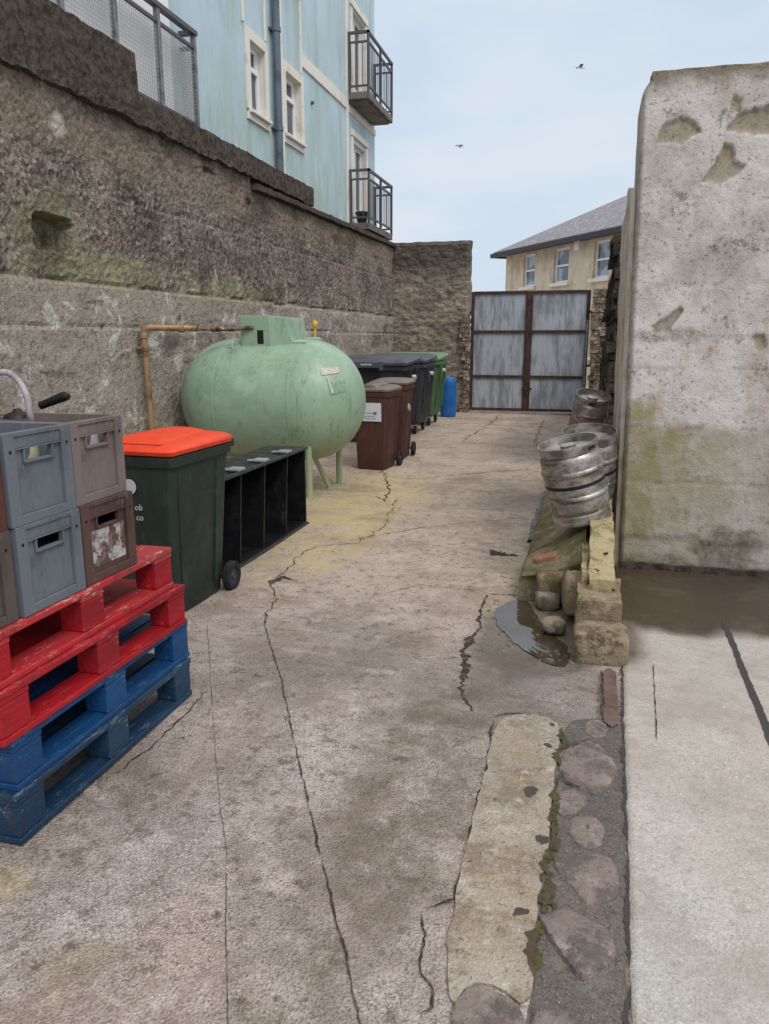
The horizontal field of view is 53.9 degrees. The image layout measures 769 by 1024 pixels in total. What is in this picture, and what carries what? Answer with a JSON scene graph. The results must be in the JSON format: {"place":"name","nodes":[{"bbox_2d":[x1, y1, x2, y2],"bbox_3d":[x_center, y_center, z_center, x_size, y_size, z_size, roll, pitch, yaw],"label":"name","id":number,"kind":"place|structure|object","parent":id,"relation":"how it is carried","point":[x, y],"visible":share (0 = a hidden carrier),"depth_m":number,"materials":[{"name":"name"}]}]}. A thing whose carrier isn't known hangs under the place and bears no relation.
{"place":"outdoors","nodes":[
{"label":"outdoors","id":0,"kind":"place"},
{"bbox_2d":[0,363,631,1023],"bbox_3d":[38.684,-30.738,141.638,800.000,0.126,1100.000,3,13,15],"label":"ground","id":1,"kind":"structure","parent":0,"point":[392,839],"depth_m":2.70,"materials":[{"name":"concrete"}]},
{"bbox_2d":[0,653,191,844],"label":"pallet","id":2,"kind":"object","parent":1,"relation":"on","point":[29,810],"visible":0.46,"depth_m":2.75,"materials":[{"name":"blue wood"}]},
{"bbox_2d":[0,614,189,791],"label":"pallet","id":3,"kind":"object","parent":2,"relation":"on","point":[27,758],"visible":0.47,"depth_m":2.74,"materials":[{"name":"wood"}]},
{"bbox_2d":[0,578,186,747],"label":"pallet","id":4,"kind":"object","parent":3,"relation":"on","point":[101,654],"visible":0.57,"depth_m":2.69,"materials":[{"name":"red wood"}]},
{"bbox_2d":[0,545,173,689],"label":"pallet","id":5,"kind":"object","parent":4,"relation":"on","point":[85,613],"visible":0.55,"depth_m":2.63,"materials":[{"name":"red wood"}]},
{"bbox_2d":[0,530,18,628],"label":"bottle crate","id":6,"kind":"object","parent":5,"relation":"on","point":[8,609],"visible":0.94,"depth_m":2.27,"materials":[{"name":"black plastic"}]},
{"bbox_2d":[0,469,6,532],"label":"bottle crate","id":7,"kind":"object","parent":6,"relation":"on","point":[3,525],"visible":1,"depth_m":2.23,"materials":[{"name":"black"}]},
{"bbox_2d":[7,508,85,617],"bbox_3d":[-1.264,0.146,2.501,0.401,0.285,0.300,3,13,15],"label":"bottle crate","id":8,"kind":"object","parent":5,"relation":"on","point":[48,561],"visible":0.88,"depth_m":2.44,"materials":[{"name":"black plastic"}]},
{"bbox_2d":[0,421,76,528],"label":"bottle crate","id":9,"kind":"object","parent":8,"relation":"on","point":[41,486],"visible":1,"depth_m":2.38,"materials":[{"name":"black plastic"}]},
{"bbox_2d":[28,446,39,458],"bbox_3d":[-1.128,-0.130,2.445,0.062,0.250,0.061,3,8,15],"label":"bottle","id":10,"kind":"object","parent":9,"relation":"in","point":[34,451],"visible":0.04,"depth_m":2.42,"materials":[{"name":"beige"}]},
{"bbox_2d":[77,490,136,586],"bbox_3d":[-1.184,0.078,2.798,0.401,0.285,0.300,4,13,16],"label":"bottle crate","id":11,"kind":"object","parent":5,"relation":"on","point":[107,524],"visible":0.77,"depth_m":2.75,"materials":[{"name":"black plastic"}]},
{"bbox_2d":[0,412,126,506],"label":"bottle crate","id":12,"kind":"object","parent":11,"relation":"on","point":[99,472],"visible":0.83,"depth_m":2.71,"materials":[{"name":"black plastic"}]},
{"bbox_2d":[3,408,26,418],"bbox_3d":[-1.290,-0.348,2.662,0.100,0.034,0.097,3,13,15],"label":"plug","id":13,"kind":"object","parent":12,"relation":"on","point":[17,413],"visible":0.91,"depth_m":2.63,"materials":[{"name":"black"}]},
{"bbox_2d":[0,369,33,421],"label":"hose","id":14,"kind":"object","parent":12,"relation":"in","point":[16,378],"visible":0.88,"depth_m":2.60,"materials":[{"name":"white plastic"}]},
{"bbox_2d":[38,391,69,408],"bbox_3d":[-1.166,-0.394,2.671,0.123,0.066,0.035,3,13,15],"label":"black rod","id":15,"kind":"object","parent":12,"relation":"in","point":[60,397],"visible":1,"depth_m":2.66,"materials":[{"name":"black"}]},
{"bbox_2d":[89,434,99,444],"bbox_3d":[-1.047,-0.197,2.739,0.062,0.250,0.061,3,8,15],"label":"bottle","id":16,"kind":"object","parent":12,"relation":"in","point":[95,439],"visible":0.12,"depth_m":2.72,"materials":[{"name":"white"}]},
{"bbox_2d":[18,640,292,865],"bbox_3d":[-0.807,0.881,3.203,0.179,0.077,1.964,3,13,15],"label":"grit","id":17,"kind":"object","parent":1,"relation":"on","point":[96,823],"visible":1,"depth_m":2.96,"materials":[{"name":"gravel"}]},
{"bbox_2d":[113,692,203,772],"bbox_3d":[-0.878,0.875,3.070,0.052,0.005,0.700,4,13,17],"label":"ground crack","id":18,"kind":"object","parent":1,"relation":"on","point":[162,735],"visible":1,"depth_m":3.02,"materials":[{"name":"black concrete"}]},
{"bbox_2d":[122,426,240,613],"bbox_3d":[-1.364,0.033,4.809,0.592,1.092,0.836,4,13,16],"label":"wheelie bin","id":19,"kind":"object","parent":1,"relation":"on","point":[175,479],"visible":0.78,"depth_m":4.54,"materials":[{"name":"plastic"}]},
{"bbox_2d":[0,0,396,458],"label":"retaining wall","id":20,"kind":"structure","parent":1,"relation":"on","point":[128,211],"depth_m":7.43,"materials":[{"name":"concrete"}]},
{"bbox_2d":[50,0,199,126],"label":"balustrade","id":21,"kind":"object","parent":20,"relation":"on","point":[185,27],"visible":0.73,"depth_m":8.48,"materials":[{"name":"metal"}]},
{"bbox_2d":[135,324,253,429],"bbox_3d":[-1.944,-1.047,7.944,1.206,1.803,0.192,-3,13,-13],"label":"gas pipe","id":22,"kind":"object","parent":20,"relation":"attached to","point":[143,347],"visible":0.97,"depth_m":7.70,"materials":[{"name":"orange metal"}]},
{"bbox_2d":[207,627,227,1023],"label":"ground crack","id":23,"kind":"object","parent":1,"relation":"on","point":[226,861],"visible":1,"depth_m":2.24,"materials":[{"name":"black concrete"}]},
{"bbox_2d":[51,0,392,239],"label":"apartment building","id":24,"kind":"structure","parent":1,"relation":"on","point":[287,87],"depth_m":12.75,"materials":[{"name":"blue paint"}]},
{"bbox_2d":[250,47,258,111],"bbox_3d":[-2.030,-6.445,11.324,0.102,0.920,0.540,3,13,15],"label":"window","id":25,"kind":"structure","parent":24,"relation":"in","point":[253,55],"depth_m":11.47,"materials":[{"name":"white plastic"}]},
{"bbox_2d":[286,78,295,136],"bbox_3d":[-1.659,-6.755,12.680,0.102,0.920,0.680,3,13,15],"label":"window","id":26,"kind":"structure","parent":24,"relation":"in","point":[290,91],"depth_m":12.85,"materials":[{"name":"white plastic"}]},
{"bbox_2d":[353,19,360,91],"bbox_3d":[-0.677,-9.423,15.868,0.090,1.600,0.900,3,13,15],"label":"balcony door","id":27,"kind":"structure","parent":24,"relation":"in","point":[356,37],"depth_m":16.06,"materials":[{"name":"white plastic"}]},
{"bbox_2d":[354,147,360,222],"bbox_3d":[-0.677,-7.059,16.409,0.090,1.550,0.900,3,13,15],"label":"balcony door","id":28,"kind":"structure","parent":24,"relation":"in","point":[357,154],"depth_m":16.59,"materials":[{"name":"white plastic"}]},
{"bbox_2d":[355,211,367,222],"bbox_3d":[-0.473,-6.161,15.868,0.280,0.240,0.276,3,13,15],"label":"plant pot","id":29,"kind":"object","parent":24,"relation":"on","point":[361,220],"visible":0.77,"depth_m":15.78,"materials":[{"name":"black plastic"}]},
{"bbox_2d":[221,445,308,578],"bbox_3d":[-1.088,-0.079,6.093,0.385,0.738,1.710,3,13,15],"label":"open storage rack","id":30,"kind":"object","parent":1,"relation":"on","point":[265,499],"visible":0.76,"depth_m":6.08,"materials":[{"name":"black plastic"}]},
{"bbox_2d":[181,316,365,498],"bbox_3d":[-1.227,-1.192,8.377,2.070,1.890,1.308,3,13,15],"label":"gas tank","id":31,"kind":"object","parent":1,"relation":"on","point":[277,381],"visible":0.88,"depth_m":7.84,"materials":[{"name":"green metal"}]},
{"bbox_2d":[5,507,547,1008],"bbox_3d":[0.060,0.554,4.735,2.002,0.125,6.283,3,13,15],"label":"grit","id":32,"kind":"object","parent":1,"relation":"on","point":[231,763],"visible":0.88,"depth_m":2.85,"materials":[{"name":"gravel"}]},
{"bbox_2d":[268,575,293,583],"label":"ground crack","id":33,"kind":"object","parent":1,"relation":"on","point":[279,578],"visible":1,"depth_m":5.30,"materials":[{"name":"grey concrete"}]},
{"bbox_2d":[264,546,316,623],"bbox_3d":[-0.700,0.468,5.305,0.156,0.018,1.800,1,13,4],"label":"ground crack","id":34,"kind":"object","parent":1,"relation":"on","point":[276,580],"visible":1,"depth_m":5.17,"materials":[{"name":"black concrete"}]},
{"bbox_2d":[264,614,360,1023],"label":"ground crack","id":35,"kind":"object","parent":1,"relation":"on","point":[334,914],"visible":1,"depth_m":2.23,"materials":[{"name":"black concrete"}]},
{"bbox_2d":[225,476,435,603],"bbox_3d":[-0.524,0.056,7.145,1.208,0.018,4.760,3,13,15],"label":"grit","id":36,"kind":"object","parent":1,"relation":"on","point":[336,528],"visible":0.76,"depth_m":7.15,"materials":[{"name":"gravel"}]},
{"bbox_2d":[322,498,397,546],"bbox_3d":[-0.077,0.078,7.038,0.310,0.005,2.080,4,14,18],"label":"ground crack","id":37,"kind":"object","parent":1,"relation":"on","point":[377,530],"visible":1,"depth_m":6.74,"materials":[{"name":"grey concrete"}]},
{"bbox_2d":[356,382,402,469],"bbox_3d":[-0.085,-1.136,9.904,0.513,1.102,0.654,4,14,18],"label":"wheelie bin","id":38,"kind":"object","parent":1,"relation":"on","point":[376,436],"visible":0.95,"depth_m":9.67,"materials":[{"name":"plastic"}]},
{"bbox_2d":[374,470,390,500],"bbox_3d":[-0.043,-0.404,9.140,0.209,0.007,2.589,0,13,-2],"label":"ground crack","id":39,"kind":"object","parent":1,"relation":"on","point":[387,487],"visible":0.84,"depth_m":8.53,"materials":[{"name":"grey concrete"}]},
{"bbox_2d":[348,354,420,434],"bbox_3d":[-0.145,-1.854,12.383,1.380,1.396,1.089,3,13,15],"label":"four wheeled bin","id":40,"kind":"object","parent":1,"relation":"on","point":[371,367],"visible":0.32,"depth_m":11.84,"materials":[{"name":"grey plastic"}]},
{"bbox_2d":[369,377,415,459],"bbox_3d":[0.124,-1.337,10.756,0.551,1.114,0.714,3,13,13],"label":"wheelie bin","id":41,"kind":"object","parent":1,"relation":"on","point":[404,419],"visible":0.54,"depth_m":10.50,"materials":[{"name":"plastic"}]},
{"bbox_2d":[370,353,436,433],"bbox_3d":[0.216,-2.155,13.702,1.380,1.396,1.089,3,13,15],"label":"four wheeled bin","id":42,"kind":"object","parent":1,"relation":"on","point":[423,395],"visible":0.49,"depth_m":13.35,"materials":[{"name":"grey plastic"}]},
{"bbox_2d":[390,352,448,425],"bbox_3d":[0.538,-2.459,15.031,1.380,1.396,1.089,3,13,15],"label":"four wheeled bin","id":43,"kind":"object","parent":1,"relation":"on","point":[438,384],"visible":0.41,"depth_m":14.71,"materials":[{"name":"green plastic"}]},
{"bbox_2d":[419,910,433,1021],"bbox_3d":[0.104,1.136,1.914,0.035,0.002,0.356,0,13,1],"label":"ground crack","id":44,"kind":"object","parent":1,"relation":"on","point":[426,979],"visible":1,"depth_m":1.89,"materials":[{"name":"black concrete"}]},
{"bbox_2d":[392,240,472,412],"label":"stone wall","id":45,"kind":"structure","parent":1,"relation":"on","point":[432,287],"depth_m":17.14,"materials":[{"name":"stone"}]},
{"bbox_2d":[440,376,456,416],"bbox_3d":[1.386,-2.503,16.407,0.360,0.869,0.360,3,13,15],"label":"gas cylinder","id":46,"kind":"object","parent":1,"relation":"on","point":[448,407],"visible":0.82,"depth_m":16.27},
{"bbox_2d":[423,721,494,908],"bbox_3d":[0.314,0.979,2.598,0.082,0.005,1.133,4,14,17],"label":"ground crack","id":47,"kind":"object","parent":1,"relation":"on","point":[457,880],"visible":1,"depth_m":2.40,"materials":[{"name":"black concrete"}]},
{"bbox_2d":[460,636,475,677],"bbox_3d":[0.424,0.744,3.951,0.086,0.069,0.703,2,13,9],"label":"ground crack","id":48,"kind":"object","parent":1,"relation":"on","point":[466,645],"visible":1,"depth_m":3.96,"materials":[{"name":"grey concrete"}]},
{"bbox_2d":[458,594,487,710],"bbox_3d":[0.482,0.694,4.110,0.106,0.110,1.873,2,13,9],"label":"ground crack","id":49,"kind":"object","parent":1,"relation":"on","point":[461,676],"visible":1,"depth_m":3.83,"materials":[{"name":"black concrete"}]},
{"bbox_2d":[452,986,525,1023],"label":"concrete lump","id":50,"kind":"object","parent":1,"relation":"on","point":[478,1005],"visible":1,"depth_m":1.77,"materials":[{"name":"grey concrete"}]},
{"bbox_2d":[446,714,559,1005],"bbox_3d":[0.420,1.013,2.486,0.262,0.033,1.500,3,13,15],"label":"concrete strip","id":51,"kind":"object","parent":1,"relation":"on","point":[499,886],"visible":0.98,"depth_m":2.26,"materials":[{"name":"beige concrete"}]},
{"bbox_2d":[489,550,519,555],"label":"ground crack","id":52,"kind":"object","parent":1,"relation":"on","point":[493,552],"visible":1,"depth_m":5.95,"materials":[{"name":"grey concrete"}]},
{"bbox_2d":[469,410,570,415],"bbox_3d":[3.215,-2.251,17.212,2.511,0.048,0.457,3,13,15],"label":"gate threshold","id":53,"kind":"object","parent":1,"relation":"on","point":[522,412],"visible":0.85,"depth_m":17.12,"materials":[{"name":"concrete"}]},
{"bbox_2d":[582,320,588,387],"bbox_3d":[4.362,-3.131,16.511,0.055,2.047,0.055,3,13,15],"label":"metal pole","id":54,"kind":"object","parent":53,"relation":"on","point":[584,367],"visible":0.83,"depth_m":16.43,"materials":[{"name":"metal"}]},
{"bbox_2d":[467,575,573,663],"bbox_3d":[0.885,0.618,4.623,0.563,0.048,1.507,3,13,15],"label":"grit","id":55,"kind":"object","parent":1,"relation":"on","point":[472,651],"visible":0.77,"depth_m":4.25,"materials":[{"name":"gravel"}]},
{"bbox_2d":[494,600,570,665],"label":"puddle","id":56,"kind":"object","parent":1,"relation":"on","point":[541,643],"visible":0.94,"depth_m":4.33,"materials":[{"name":"liquid"}]},
{"bbox_2d":[527,490,545,540],"bbox_3d":[1.535,-0.004,7.278,0.200,0.065,2.150,3,13,15],"label":"crumpled sheeting","id":57,"kind":"object","parent":1,"relation":"on","point":[537,512],"visible":0.24,"depth_m":7.08,"materials":[{"name":"grey plastic"}]},
{"bbox_2d":[534,591,559,610],"bbox_3d":[1.025,0.551,4.771,0.151,0.115,0.153,1,13,3],"label":"loose stone","id":58,"kind":"object","parent":1,"relation":"on","point":[546,601],"visible":0.89,"depth_m":4.70,"materials":[{"name":"grey stone"}]},
{"bbox_2d":[536,567,563,602],"bbox_3d":[1.063,0.467,4.826,0.193,0.208,0.204,2,13,9],"label":"loose stone","id":59,"kind":"object","parent":1,"relation":"on","point":[548,579],"visible":0.52,"depth_m":4.73,"materials":[{"name":"stone"}]},
{"bbox_2d":[540,615,565,633],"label":"loose stone","id":60,"kind":"object","parent":1,"relation":"on","point":[554,624],"visible":1,"depth_m":4.29,"materials":[{"name":"grey stone"}]},
{"bbox_2d":[517,493,614,603],"bbox_3d":[1.718,-0.129,6.895,0.594,0.521,5.540,3,13,15],"label":"broken ledge","id":61,"kind":"object","parent":1,"relation":"on","point":[588,551],"visible":0.31,"depth_m":4.89,"materials":[{"name":"stone"}]},
{"bbox_2d":[534,551,556,562],"bbox_3d":[1.080,0.301,5.056,0.150,0.030,0.090,-12,13,12],"label":"brick","id":62,"kind":"object","parent":61,"relation":"on","point":[544,557],"visible":0.89,"depth_m":5.03,"materials":[{"name":"orange brick"}]},
{"bbox_2d":[538,432,610,527],"bbox_3d":[1.282,-0.218,5.105,0.418,0.540,0.418,-15,16,1],"label":"beer keg","id":63,"kind":"object","parent":61,"relation":"on","point":[574,478],"visible":0.98,"depth_m":4.96,"materials":[{"name":"metal"}]},
{"bbox_2d":[562,423,617,505],"bbox_3d":[1.523,-0.335,5.645,0.418,0.560,0.418,11,29,34],"label":"beer keg","id":64,"kind":"object","parent":61,"relation":"on","point":[607,438],"visible":0.38,"depth_m":5.53,"materials":[{"name":"metal"}]},
{"bbox_2d":[561,570,580,615],"bbox_3d":[1.151,0.493,4.575,0.154,0.252,0.282,2,13,9],"label":"loose stone","id":65,"kind":"object","parent":1,"relation":"on","point":[569,587],"visible":0.57,"depth_m":4.47,"materials":[{"name":"stone"}]},
{"bbox_2d":[527,717,629,1023],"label":"asphalt strip","id":66,"kind":"object","parent":1,"relation":"on","point":[553,973],"visible":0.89,"depth_m":2.07,"materials":[{"name":"grey asphalt"}]},
{"bbox_2d":[523,728,569,978],"bbox_3d":[0.545,1.004,2.453,0.073,0.008,1.295,4,13,16],"label":"moss seam","id":67,"kind":"object","parent":66,"relation":"on","point":[532,951],"visible":1,"depth_m":2.19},
{"bbox_2d":[530,1010,574,1023],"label":"paving stone","id":68,"kind":"object","parent":66,"relation":"on","point":[550,1017],"visible":1,"depth_m":1.74,"materials":[{"name":"grey stone"}]},
{"bbox_2d":[549,899,556,910],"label":"stone","id":69,"kind":"object","parent":66,"relation":"on","point":[553,903],"visible":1,"depth_m":2.09,"materials":[{"name":"grey stone"}]},
{"bbox_2d":[557,789,585,816],"bbox_3d":[0.630,0.988,2.563,0.103,0.028,0.174,3,13,15],"label":"paving stone","id":70,"kind":"object","parent":66,"relation":"on","point":[571,801],"visible":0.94,"depth_m":2.56,"materials":[{"name":"grey stone"}]},
{"bbox_2d":[537,908,616,981],"bbox_3d":[0.515,1.116,1.978,0.168,0.039,0.232,-5,14,-19],"label":"paving stone","id":71,"kind":"object","parent":66,"relation":"on","point":[584,947],"visible":0.99,"depth_m":1.95,"materials":[{"name":"grey stone"}]},
{"bbox_2d":[567,816,604,849],"bbox_3d":[0.640,1.022,2.408,0.123,0.030,0.171,3,13,15],"label":"paving stone","id":72,"kind":"object","parent":66,"relation":"on","point":[587,833],"visible":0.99,"depth_m":2.40,"materials":[{"name":"grey stone"}]},
{"bbox_2d":[553,852,620,904],"bbox_3d":[0.606,1.067,2.208,0.186,0.031,0.219,-2,13,-10],"label":"paving stone","id":73,"kind":"object","parent":66,"relation":"on","point":[591,878],"visible":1,"depth_m":2.20,"materials":[{"name":"grey stone"}]},
{"bbox_2d":[558,740,617,795],"bbox_3d":[0.752,0.936,2.791,0.217,0.039,0.395,3,13,15],"label":"paving stone","id":74,"kind":"object","parent":66,"relation":"on","point":[588,767],"visible":0.98,"depth_m":2.75,"materials":[{"name":"grey stone"}]},
{"bbox_2d":[556,724,625,1023],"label":"grit","id":75,"kind":"object","parent":66,"relation":"on","point":[573,1008],"visible":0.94,"depth_m":2.14,"materials":[{"name":"gravel"}]},
{"bbox_2d":[585,720,607,737],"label":"paving stone","id":76,"kind":"object","parent":66,"relation":"on","point":[596,728],"visible":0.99,"depth_m":3.06,"materials":[{"name":"grey stone"}]},
{"bbox_2d":[587,288,607,388],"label":"brick pier","id":77,"kind":"structure","parent":1,"relation":"on","point":[598,328],"depth_m":16.33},
{"bbox_2d":[469,290,590,411],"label":"gate","id":78,"kind":"structure","parent":77,"relation":"attached to","point":[527,351],"depth_m":16.94,"materials":[{"name":"metal"}]},
{"bbox_2d":[573,619,628,666],"bbox_3d":[1.126,0.686,3.948,0.279,0.183,0.253,3,13,13],"label":"stone block","id":79,"kind":"object","parent":1,"relation":"on","point":[602,643],"depth_m":3.84,"materials":[{"name":"stone"}]},
{"bbox_2d":[573,576,622,627],"bbox_3d":[1.206,0.556,4.283,0.252,0.273,0.458,3,13,15],"label":"stone block","id":80,"kind":"object","parent":79,"relation":"on","point":[593,605],"depth_m":4.07,"materials":[{"name":"stone"}]},
{"bbox_2d":[600,670,602,714],"bbox_3d":[0.985,0.815,3.437,0.015,0.055,0.611,4,13,16],"label":"metal strip groove","id":81,"kind":"object","parent":1,"relation":"on","point":[601,688],"visible":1,"depth_m":3.40},
{"bbox_2d":[603,668,618,726],"bbox_3d":[1.020,0.823,3.418,0.063,0.065,0.736,4,13,16],"label":"metal strip","id":82,"kind":"object","parent":1,"relation":"on","point":[610,711],"visible":1,"depth_m":3.35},
{"bbox_2d":[620,666,630,1023],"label":"slab edge dirt","id":83,"kind":"structure","parent":1,"relation":"on","point":[625,1017],"depth_m":2.19,"materials":[{"name":"brown"}]},
{"bbox_2d":[612,61,768,577],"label":"concrete wall","id":84,"kind":"structure","parent":1,"relation":"on","point":[691,406],"depth_m":5.15,"materials":[{"name":"concrete"}]},
{"bbox_2d":[490,195,626,382],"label":"house","id":85,"kind":"structure","parent":0,"point":[572,254],"depth_m":29.88,"materials":[{"name":"beige paint"}]},
{"bbox_2d":[525,254,534,286],"bbox_3d":[6.285,-10.294,32.278,0.115,1.320,0.938,-5,14,-20],"label":"window","id":86,"kind":"structure","parent":85,"relation":"in","point":[530,259],"depth_m":32.39,"materials":[{"name":"grey glass"}]},
{"bbox_2d":[555,247,569,282],"bbox_3d":[7.132,-9.787,30.057,0.115,1.320,1.060,-5,14,-20],"label":"window","id":87,"kind":"structure","parent":85,"relation":"in","point":[562,255],"depth_m":30.16,"materials":[{"name":"grey glass"}]},
{"bbox_2d":[595,239,610,277],"bbox_3d":[8.047,-9.236,27.647,0.115,1.320,0.962,-5,14,-20],"label":"window","id":88,"kind":"structure","parent":85,"relation":"in","point":[603,247],"depth_m":27.76,"materials":[{"name":"grey glass"}]},
{"bbox_2d":[374,0,768,335],"label":"sky","id":89,"kind":"structure","parent":0,"point":[547,142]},
{"bbox_2d":[568,388,610,425],"bbox_3d":[1.949,-0.891,7.256,0.346,0.500,0.346,-1,32,-10],"label":"beer keg","id":90,"kind":"object","parent":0,"point":[590,405],"visible":0.67,"depth_m":7.10,"materials":[{"name":"metal"}]},
{"bbox_2d":[598,234,620,425],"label":"ruined wall","id":91,"kind":"structure","parent":0,"point":[608,345],"depth_m":9.18,"materials":[{"name":"grey stone"}]},
{"bbox_2d":[614,565,768,1023],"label":"pavement","id":92,"kind":"structure","parent":0,"point":[696,772],"depth_m":2.58,"materials":[{"name":"concrete"}]},
{"bbox_2d":[652,665,656,737],"bbox_3d":[1.212,0.831,3.396,0.009,0.084,0.952,4,14,18],"label":"ground crack","id":93,"kind":"object","parent":92,"relation":"on","point":[655,703],"visible":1,"depth_m":3.29,"materials":[{"name":"black concrete"}]},
{"bbox_2d":[722,620,768,743],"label":"expansion joint","id":94,"kind":"object","parent":92,"relation":"on","point":[764,721],"visible":1,"depth_m":3.58,"materials":[{"name":"grey"}]}
]}

